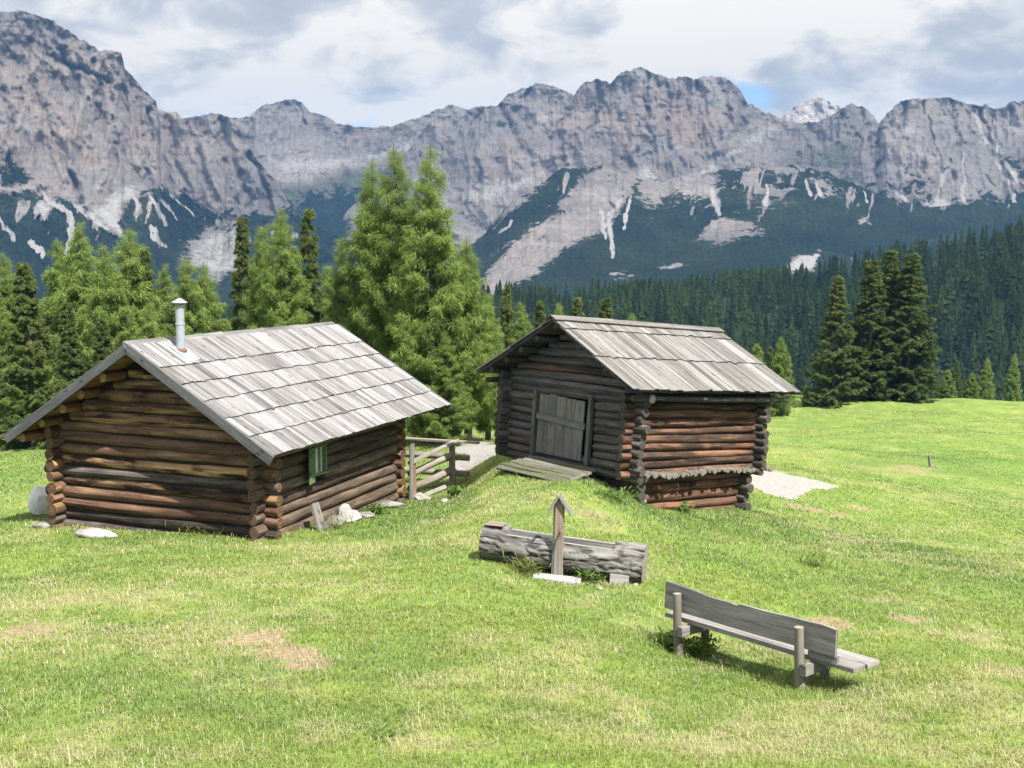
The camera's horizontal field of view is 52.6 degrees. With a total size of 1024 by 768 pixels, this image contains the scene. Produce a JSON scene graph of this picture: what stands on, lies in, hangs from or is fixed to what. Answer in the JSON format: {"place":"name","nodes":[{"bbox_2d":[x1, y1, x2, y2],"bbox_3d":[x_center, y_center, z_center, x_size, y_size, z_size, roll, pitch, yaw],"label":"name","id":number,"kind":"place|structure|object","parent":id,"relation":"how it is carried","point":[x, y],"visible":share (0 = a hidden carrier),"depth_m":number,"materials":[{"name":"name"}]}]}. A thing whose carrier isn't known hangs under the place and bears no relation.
{"place":"outdoors","nodes":[
{"label":"outdoors","id":0,"kind":"place"},
{"bbox_2d":[0,10,339,312],"bbox_3d":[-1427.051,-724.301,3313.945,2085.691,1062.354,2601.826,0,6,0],"label":"mountain","id":1,"kind":"structure","parent":0,"point":[80,138],"depth_m":3345.75,"materials":[{"name":"stone"}]},
{"bbox_2d":[158,110,359,295],"bbox_3d":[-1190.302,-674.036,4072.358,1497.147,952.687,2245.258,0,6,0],"label":"mountain shoulder","id":2,"kind":"object","parent":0,"point":[214,164],"visible":0.23,"depth_m":3968.52},
{"bbox_2d":[184,99,467,238],"bbox_3d":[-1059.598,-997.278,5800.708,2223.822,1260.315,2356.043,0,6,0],"label":"mountain ridge","id":3,"kind":"structure","parent":0,"point":[316,162],"depth_m":5806.36,"materials":[{"name":"stone"}]},
{"bbox_2d":[0,247,1023,767],"bbox_3d":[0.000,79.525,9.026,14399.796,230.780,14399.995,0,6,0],"label":"ground","id":4,"kind":"structure","parent":0,"point":[788,485],"depth_m":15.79,"materials":[{"name":"green plant"}]},
{"bbox_2d":[0,293,28,424],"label":"larch tree","id":5,"kind":"object","parent":4,"relation":"on","point":[4,340],"visible":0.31,"depth_m":55.92,"materials":[{"name":"green plant"}]},
{"bbox_2d":[0,252,34,433],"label":"larch tree","id":6,"kind":"object","parent":4,"relation":"on","point":[6,290],"visible":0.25,"depth_m":60.94,"materials":[{"name":"green plant"}]},
{"bbox_2d":[0,262,69,450],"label":"spruce tree","id":7,"kind":"object","parent":4,"relation":"on","point":[23,315],"visible":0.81,"depth_m":39.47,"materials":[{"name":"green plant"}]},
{"bbox_2d":[28,486,49,515],"bbox_3d":[-11.090,2.779,24.447,0.618,0.782,0.647,-4,8,-33],"label":"boulder","id":8,"kind":"object","parent":4,"relation":"on","point":[38,504],"visible":0.58,"depth_m":24.18,"materials":[{"name":"white stone"}]},
{"bbox_2d":[32,522,50,527],"bbox_3d":[-10.335,3.142,22.987,0.610,0.163,0.367,0,6,0],"label":"rock","id":9,"kind":"object","parent":4,"relation":"on","point":[41,524],"visible":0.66,"depth_m":22.87,"materials":[{"name":"grey stone"}]},
{"bbox_2d":[10,239,78,394],"bbox_3d":[-25.848,-2.126,59.380,5.542,12.525,5.402,4,8,31],"label":"larch tree","id":10,"kind":"object","parent":4,"relation":"on","point":[49,316],"visible":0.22,"depth_m":58.90,"materials":[{"name":"green plant"}]},
{"bbox_2d":[40,220,97,395],"bbox_3d":[-23.632,-2.587,57.442,4.848,13.031,5.019,-6,9,-41],"label":"larch tree","id":11,"kind":"object","parent":4,"relation":"on","point":[79,283],"visible":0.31,"depth_m":56.74,"materials":[{"name":"green plant"}]},
{"bbox_2d":[51,301,87,393],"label":"spruce tree","id":12,"kind":"object","parent":4,"relation":"on","point":[68,353],"visible":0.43,"depth_m":51.45,"materials":[{"name":"green plant"}]},
{"bbox_2d":[74,528,117,538],"bbox_3d":[-8.593,3.117,21.396,1.020,0.262,0.403,2,7,14],"label":"rock","id":13,"kind":"object","parent":4,"relation":"on","point":[92,532],"visible":0.69,"depth_m":21.26,"materials":[{"name":"stone"}]},
{"bbox_2d":[87,316,113,367],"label":"spruce tree","id":14,"kind":"object","parent":4,"relation":"on","point":[104,346],"visible":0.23,"depth_m":50.53,"materials":[{"name":"green plant"}]},
{"bbox_2d":[74,242,142,375],"bbox_3d":[-20.669,-1.881,53.430,4.649,10.904,5.020,1,7,11],"label":"larch tree","id":15,"kind":"object","parent":4,"relation":"on","point":[107,302],"visible":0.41,"depth_m":53.03,"materials":[{"name":"green plant"}]},
{"bbox_2d":[80,226,167,346],"bbox_3d":[-20.606,-2.401,55.575,5.874,12.122,6.054,4,8,32],"label":"larch tree","id":16,"kind":"object","parent":4,"relation":"on","point":[131,272],"visible":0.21,"depth_m":55.11,"materials":[{"name":"green plant"}]},
{"bbox_2d":[129,302,160,339],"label":"larch tree","id":17,"kind":"object","parent":4,"relation":"on","point":[149,331],"visible":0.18,"depth_m":51.48,"materials":[{"name":"green plant"}]},
{"bbox_2d":[134,246,164,337],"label":"spruce tree","id":18,"kind":"object","parent":4,"relation":"on","point":[146,254],"visible":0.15,"depth_m":56.00,"materials":[{"name":"green plant"}]},
{"bbox_2d":[155,264,175,336],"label":"larch tree","id":19,"kind":"object","parent":4,"relation":"on","point":[163,288],"visible":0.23,"depth_m":62.93,"materials":[{"name":"green plant"}]},
{"bbox_2d":[160,256,222,336],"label":"larch tree","id":20,"kind":"object","parent":4,"relation":"on","point":[195,320],"visible":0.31,"depth_m":60.78,"materials":[{"name":"green plant"}]},
{"bbox_2d":[147,522,239,539],"bbox_3d":[-6.292,3.024,21.388,2.166,0.300,2.051,-5,8,-38],"label":"weed","id":21,"kind":"object","parent":4,"relation":"on","point":[214,534],"visible":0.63,"depth_m":21.32,"materials":[{"name":"green plant"}]},
{"bbox_2d":[191,263,230,333],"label":"larch tree","id":22,"kind":"object","parent":4,"relation":"on","point":[216,308],"visible":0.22,"depth_m":62.91,"materials":[{"name":"green plant"}]},
{"bbox_2d":[3,298,451,541],"bbox_3d":[-6.314,0.744,24.910,6.966,5.778,8.139,3,7,22],"label":"log cabin","id":23,"kind":"object","parent":4,"relation":"on","point":[271,433],"visible":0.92,"depth_m":22.24,"materials":[{"name":"wood"}]},
{"bbox_2d":[308,443,327,484],"bbox_3d":[-4.284,1.733,22.567,0.195,0.765,0.836,2,7,15],"label":"window","id":24,"kind":"structure","parent":23,"relation":"in","point":[315,452],"depth_m":22.65,"materials":[{"name":"green paint"}]},
{"bbox_2d":[229,216,254,330],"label":"spruce tree","id":25,"kind":"object","parent":4,"relation":"on","point":[241,261],"visible":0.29,"depth_m":49.03,"materials":[{"name":"green plant"}]},
{"bbox_2d":[237,221,278,329],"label":"larch tree","id":26,"kind":"object","parent":4,"relation":"on","point":[249,300],"visible":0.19,"depth_m":45.97,"materials":[{"name":"green plant"}]},
{"bbox_2d":[248,206,316,328],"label":"larch tree","id":27,"kind":"object","parent":4,"relation":"on","point":[291,298],"visible":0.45,"depth_m":43.08,"materials":[{"name":"green plant"}]},
{"bbox_2d":[297,208,329,324],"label":"spruce tree","id":28,"kind":"object","parent":4,"relation":"on","point":[313,276],"visible":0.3,"depth_m":44.12,"materials":[{"name":"green plant"}]},
{"bbox_2d":[309,502,325,530],"bbox_3d":[-4.129,2.854,22.057,0.304,0.650,0.249,3,7,27],"label":"plank","id":29,"kind":"object","parent":4,"relation":"on","point":[317,516],"visible":0.84,"depth_m":21.99,"materials":[{"name":"beige wood"}]},
{"bbox_2d":[317,262,342,322],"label":"larch tree","id":30,"kind":"object","parent":4,"relation":"on","point":[324,276],"visible":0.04,"depth_m":46.23,"materials":[{"name":"green plant"}]},
{"bbox_2d":[325,515,345,525],"bbox_3d":[-3.875,3.010,22.612,0.448,0.287,0.373,-3,7,-27],"label":"rock","id":31,"kind":"object","parent":4,"relation":"on","point":[338,516],"visible":0.49,"depth_m":22.50,"materials":[{"name":"grey stone"}]},
{"bbox_2d":[303,509,368,529],"bbox_3d":[-3.812,2.897,22.089,1.249,0.439,1.417,5,8,39],"label":"weed","id":32,"kind":"object","parent":4,"relation":"on","point":[339,526],"visible":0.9,"depth_m":22.07,"materials":[{"name":"green plant"}]},
{"bbox_2d":[319,236,366,333],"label":"larch tree","id":33,"kind":"object","parent":4,"relation":"on","point":[334,309],"visible":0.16,"depth_m":41.28,"materials":[{"name":"green plant"}]},
{"bbox_2d":[337,503,351,515],"bbox_3d":[-3.774,2.911,23.391,0.345,0.432,0.312,-2,7,-20],"label":"rock","id":34,"kind":"object","parent":4,"relation":"on","point":[344,507],"visible":0.46,"depth_m":23.30,"materials":[{"name":"stone"}]},
{"bbox_2d":[340,510,361,522],"bbox_3d":[-3.622,2.994,23.159,0.462,0.333,0.680,2,7,15],"label":"rock","id":35,"kind":"object","parent":4,"relation":"on","point":[350,513],"visible":0.62,"depth_m":23.05,"materials":[{"name":"stone"}]},
{"bbox_2d":[334,159,389,350],"bbox_3d":[-5.402,-3.027,40.607,4.203,11.575,4.370,-1,6,-4],"label":"larch tree","id":36,"kind":"object","parent":4,"relation":"on","point":[358,242],"visible":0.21,"depth_m":39.90,"materials":[{"name":"green plant"}]},
{"bbox_2d":[359,512,374,517],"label":"rock","id":37,"kind":"object","parent":4,"relation":"on","point":[366,514],"visible":0.62,"depth_m":23.58,"materials":[{"name":"grey stone"}]},
{"bbox_2d":[361,502,392,514],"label":"weed","id":38,"kind":"object","parent":4,"relation":"on","point":[374,509],"visible":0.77,"depth_m":24.11,"materials":[{"name":"green plant"}]},
{"bbox_2d":[377,500,406,508],"bbox_3d":[-2.961,2.960,25.243,0.811,0.256,0.368,-1,7,-12],"label":"rock","id":39,"kind":"object","parent":4,"relation":"on","point":[389,503],"visible":0.62,"depth_m":25.12,"materials":[{"name":"grey stone"}]},
{"bbox_2d":[351,708,433,744],"bbox_3d":[-1.035,3.059,9.060,0.669,0.108,0.810,4,7,30],"label":"weed","id":40,"kind":"object","parent":4,"relation":"on","point":[377,730],"visible":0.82,"depth_m":9.13,"materials":[{"name":"green plant"}]},
{"bbox_2d":[341,142,445,374],"bbox_3d":[-4.299,-3.128,39.121,5.082,11.748,4.492,-5,8,-37],"label":"larch tree","id":41,"kind":"object","parent":4,"relation":"on","point":[392,222],"visible":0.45,"depth_m":38.37,"materials":[{"name":"green plant"}]},
{"bbox_2d":[394,701,405,712],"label":"weed","id":42,"kind":"object","parent":4,"relation":"on","point":[402,708],"visible":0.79,"depth_m":9.71,"materials":[{"name":"green plant"}]},
{"bbox_2d":[414,492,426,499],"bbox_3d":[-2.376,2.945,26.930,0.403,0.232,0.505,0,6,3],"label":"rock","id":43,"kind":"object","parent":4,"relation":"on","point":[419,496],"visible":0.72,"depth_m":26.78,"materials":[{"name":"stone"}]},
{"bbox_2d":[384,144,492,443],"bbox_3d":[-2.552,-2.944,36.877,4.605,11.136,4.637,-6,9,-41],"label":"larch tree","id":44,"kind":"object","parent":4,"relation":"on","point":[440,310],"visible":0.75,"depth_m":36.13,"materials":[{"name":"green plant"}]},
{"bbox_2d":[405,437,479,499],"bbox_3d":[-3.257,2.362,28.589,3.904,2.104,3.306,3,7,22],"label":"log fence","id":45,"kind":"object","parent":4,"relation":"on","point":[412,470],"visible":0.67,"depth_m":28.58,"materials":[{"name":"grey wood"}]},
{"bbox_2d":[418,331,477,445],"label":"larch tree","id":46,"kind":"object","parent":4,"relation":"on","point":[445,426],"visible":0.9,"depth_m":35.51,"materials":[{"name":"green plant"}]},
{"bbox_2d":[446,485,464,497],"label":"weed","id":47,"kind":"object","parent":4,"relation":"on","point":[453,490],"visible":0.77,"depth_m":25.47,"materials":[{"name":"green plant"}]},
{"bbox_2d":[418,237,504,440],"bbox_3d":[-1.661,-1.423,37.818,3.737,7.859,3.540,-2,7,-20],"label":"larch tree","id":48,"kind":"object","parent":4,"relation":"on","point":[471,311],"visible":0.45,"depth_m":37.38,"materials":[{"name":"green plant"}]},
{"bbox_2d":[472,293,505,440],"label":"larch tree","id":49,"kind":"object","parent":4,"relation":"on","point":[489,423],"visible":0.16,"depth_m":38.98,"materials":[{"name":"green plant"}]},
{"bbox_2d":[494,285,514,415],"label":"spruce tree","id":50,"kind":"object","parent":4,"relation":"on","point":[506,317],"visible":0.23,"depth_m":51.37,"materials":[{"name":"green plant"}]},
{"bbox_2d":[507,302,533,345],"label":"larch tree","id":51,"kind":"object","parent":4,"relation":"on","point":[520,331],"visible":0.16,"depth_m":49.48,"materials":[{"name":"green plant"}]},
{"bbox_2d":[501,549,551,577],"bbox_3d":[0.219,2.859,16.575,0.856,0.370,0.756,0,6,0],"label":"weed","id":52,"kind":"object","parent":4,"relation":"on","point":[523,569],"visible":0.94,"depth_m":16.54,"materials":[{"name":"green plant"}]},
{"bbox_2d":[30,215,1023,401],"bbox_3d":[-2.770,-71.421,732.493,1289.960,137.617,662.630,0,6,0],"label":"forest","id":53,"kind":"object","parent":4,"relation":"on","point":[671,301],"visible":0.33,"depth_m":669.24,"materials":[{"name":"green plant"}]},
{"bbox_2d":[532,300,546,328],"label":"spruce tree","id":54,"kind":"object","parent":4,"relation":"on","point":[539,314],"visible":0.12,"depth_m":71.21,"materials":[{"name":"green plant"}]},
{"bbox_2d":[532,572,580,585],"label":"stone slab","id":55,"kind":"structure","parent":4,"relation":"on","point":[554,578],"depth_m":16.33,"materials":[{"name":"stone"}]},
{"bbox_2d":[546,493,572,574],"bbox_3d":[0.754,2.492,16.492,0.410,1.484,0.293,1,7,8],"label":"spout post","id":56,"kind":"object","parent":4,"relation":"on","point":[560,504],"visible":0.91,"depth_m":16.45,"materials":[{"name":"brown wood"}]},
{"bbox_2d":[554,302,565,315],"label":"larch tree","id":57,"kind":"object","parent":4,"relation":"on","point":[558,311],"visible":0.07,"depth_m":74.15,"materials":[{"name":"green plant"}]},
{"bbox_2d":[478,521,647,582],"bbox_3d":[0.829,2.730,16.835,2.708,0.657,0.635,6,8,15],"label":"log trough","id":58,"kind":"object","parent":4,"relation":"on","point":[630,559],"visible":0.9,"depth_m":16.63,"materials":[{"name":"grey wood"}]},
{"bbox_2d":[571,297,583,316],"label":"spruce tree","id":59,"kind":"object","parent":4,"relation":"on","point":[576,310],"visible":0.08,"depth_m":76.94,"materials":[{"name":"green plant"}]},
{"bbox_2d":[566,566,607,582],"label":"weed","id":60,"kind":"object","parent":4,"relation":"on","point":[586,575],"visible":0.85,"depth_m":16.39,"materials":[{"name":"green plant"}]},
{"bbox_2d":[597,297,613,318],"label":"spruce tree","id":61,"kind":"object","parent":4,"relation":"on","point":[606,311],"visible":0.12,"depth_m":75.06,"materials":[{"name":"green plant"}]},
{"bbox_2d":[593,486,642,503],"bbox_3d":[2.142,2.377,22.464,1.466,0.280,1.380,0,6,0],"label":"weed","id":62,"kind":"object","parent":4,"relation":"on","point":[614,495],"visible":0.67,"depth_m":22.40,"materials":[{"name":"green plant"}]},
{"bbox_2d":[609,573,628,584],"bbox_3d":[1.692,3.092,16.314,0.300,0.174,0.069,5,-1,6],"label":"wooden block","id":63,"kind":"object","parent":4,"relation":"on","point":[616,578],"depth_m":16.29,"materials":[{"name":"grey wood"}]},
{"bbox_2d":[628,314,637,320],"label":"young larch","id":64,"kind":"object","parent":4,"relation":"on","point":[631,317],"visible":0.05,"depth_m":79.26,"materials":[{"name":"green plant"}]},
{"bbox_2d":[475,315,800,510],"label":"hay barn","id":65,"kind":"structure","parent":4,"relation":"on","point":[666,416],"depth_m":25.59,"materials":[{"name":"brown wood"}]},
{"bbox_2d":[536,394,585,460],"bbox_3d":[1.200,1.041,25.647,0.090,1.510,1.750,1,4,-40],"label":"door","id":66,"kind":"structure","parent":65,"relation":"in","point":[561,426],"depth_m":25.64,"materials":[{"name":"grey wood"}]},
{"bbox_2d":[647,626,687,652],"bbox_3d":[2.095,3.418,13.872,0.572,0.272,0.602,0,6,0],"label":"weed","id":67,"kind":"object","parent":4,"relation":"on","point":[668,643],"visible":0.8,"depth_m":13.83,"materials":[{"name":"green plant"}]},
{"bbox_2d":[675,501,694,512],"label":"weed","id":68,"kind":"object","parent":4,"relation":"on","point":[682,507],"visible":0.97,"depth_m":25.42,"materials":[{"name":"green plant"}]},
{"bbox_2d":[682,632,730,657],"bbox_3d":[2.516,3.454,13.784,0.779,0.304,0.849,0,6,0],"label":"weed","id":69,"kind":"object","parent":4,"relation":"on","point":[702,646],"visible":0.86,"depth_m":13.67,"materials":[{"name":"green plant"}]},
{"bbox_2d":[751,343,776,416],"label":"young larch","id":70,"kind":"object","parent":4,"relation":"on","point":[758,353],"visible":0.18,"depth_m":87.38,"materials":[{"name":"green plant"}]},
{"bbox_2d":[765,346,776,416],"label":"spruce tree","id":71,"kind":"object","parent":4,"relation":"on","point":[769,360],"visible":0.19,"depth_m":92.47,"materials":[{"name":"green plant"}]},
{"bbox_2d":[664,580,879,689],"bbox_3d":[3.086,3.252,12.870,0.710,1.142,2.960,-5,5,-37],"label":"park bench","id":72,"kind":"object","parent":4,"relation":"on","point":[814,643],"visible":0.9,"depth_m":12.56,"materials":[{"name":"grey wood"}]},
{"bbox_2d":[769,336,798,415],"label":"larch tree","id":73,"kind":"object","parent":4,"relation":"on","point":[784,372],"visible":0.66,"depth_m":89.37,"materials":[{"name":"green plant"}]},
{"bbox_2d":[801,385,811,406],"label":"young larch","id":74,"kind":"object","parent":4,"relation":"on","point":[805,392],"visible":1,"depth_m":103.81,"materials":[{"name":"green plant"}]},
{"bbox_2d":[796,547,841,569],"bbox_3d":[5.691,3.239,19.206,0.954,0.359,0.926,-1,7,-10],"label":"weed","id":75,"kind":"object","parent":4,"relation":"on","point":[811,557],"visible":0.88,"depth_m":19.27,"materials":[{"name":"green plant"}]},
{"bbox_2d":[800,275,870,407],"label":"spruce tree","id":76,"kind":"object","parent":4,"relation":"on","point":[830,391],"visible":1,"depth_m":102.71,"materials":[{"name":"green plant"}]},
{"bbox_2d":[838,259,907,400],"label":"spruce tree","id":77,"kind":"object","parent":4,"relation":"on","point":[865,354],"visible":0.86,"depth_m":104.15,"materials":[{"name":"green plant"}]},
{"bbox_2d":[863,249,916,397],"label":"spruce tree","id":78,"kind":"object","parent":4,"relation":"on","point":[890,278],"visible":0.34,"depth_m":106.10,"materials":[{"name":"green plant"}]},
{"bbox_2d":[870,252,956,403],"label":"spruce tree","id":79,"kind":"object","parent":4,"relation":"on","point":[921,338],"visible":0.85,"depth_m":104.03,"materials":[{"name":"green plant"}]},
{"bbox_2d":[928,455,935,466],"bbox_3d":[18.307,3.455,45.088,0.404,0.738,0.153,0,6,0],"label":"stake","id":80,"kind":"object","parent":4,"relation":"on","point":[929,461],"visible":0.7,"depth_m":45.03,"materials":[{"name":"grey wood"}]},
{"bbox_2d":[933,370,957,398],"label":"young larch","id":81,"kind":"object","parent":4,"relation":"on","point":[948,393],"visible":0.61,"depth_m":121.57,"materials":[{"name":"green plant"}]},
{"bbox_2d":[952,360,962,397],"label":"spruce tree","id":82,"kind":"object","parent":4,"relation":"on","point":[958,385],"visible":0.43,"depth_m":169.28,"materials":[{"name":"green plant"}]},
{"bbox_2d":[962,373,980,398],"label":"young larch","id":83,"kind":"object","parent":4,"relation":"on","point":[971,391],"visible":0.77,"depth_m":121.53,"materials":[{"name":"green plant"}]},
{"bbox_2d":[977,358,995,399],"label":"larch tree","id":84,"kind":"object","parent":4,"relation":"on","point":[985,378],"visible":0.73,"depth_m":149.27,"materials":[{"name":"green plant"}]},
{"bbox_2d":[999,354,1023,401],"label":"larch tree","id":85,"kind":"object","parent":4,"relation":"on","point":[1011,390],"visible":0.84,"depth_m":154.30,"materials":[{"name":"green plant"}]},
{"bbox_2d":[0,0,1023,127],"label":"sky","id":86,"kind":"structure","parent":0,"point":[356,63],"materials":[{"name":"white"}]},
{"bbox_2d":[343,67,878,274],"bbox_3d":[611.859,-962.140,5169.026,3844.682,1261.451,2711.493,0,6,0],"label":"mountain","id":87,"kind":"structure","parent":0,"point":[495,161],"depth_m":5200.65,"materials":[{"name":"stone"}]},
{"bbox_2d":[428,164,1023,304],"bbox_3d":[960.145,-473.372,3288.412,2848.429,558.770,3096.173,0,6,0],"label":"mountain foothill","id":88,"kind":"structure","parent":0,"point":[561,227],"depth_m":3296.59,"materials":[{"name":"stone"}]},
{"bbox_2d":[779,97,841,123],"bbox_3d":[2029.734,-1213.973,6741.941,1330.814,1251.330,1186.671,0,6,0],"label":"mountain","id":89,"kind":"structure","parent":0,"point":[815,109],"depth_m":6536.75,"materials":[{"name":"stone"}]},
{"bbox_2d":[839,97,1023,206],"bbox_3d":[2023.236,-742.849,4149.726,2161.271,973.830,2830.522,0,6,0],"label":"mountain","id":90,"kind":"structure","parent":0,"point":[935,152],"depth_m":4395.72,"materials":[{"name":"stone"}]}
]}

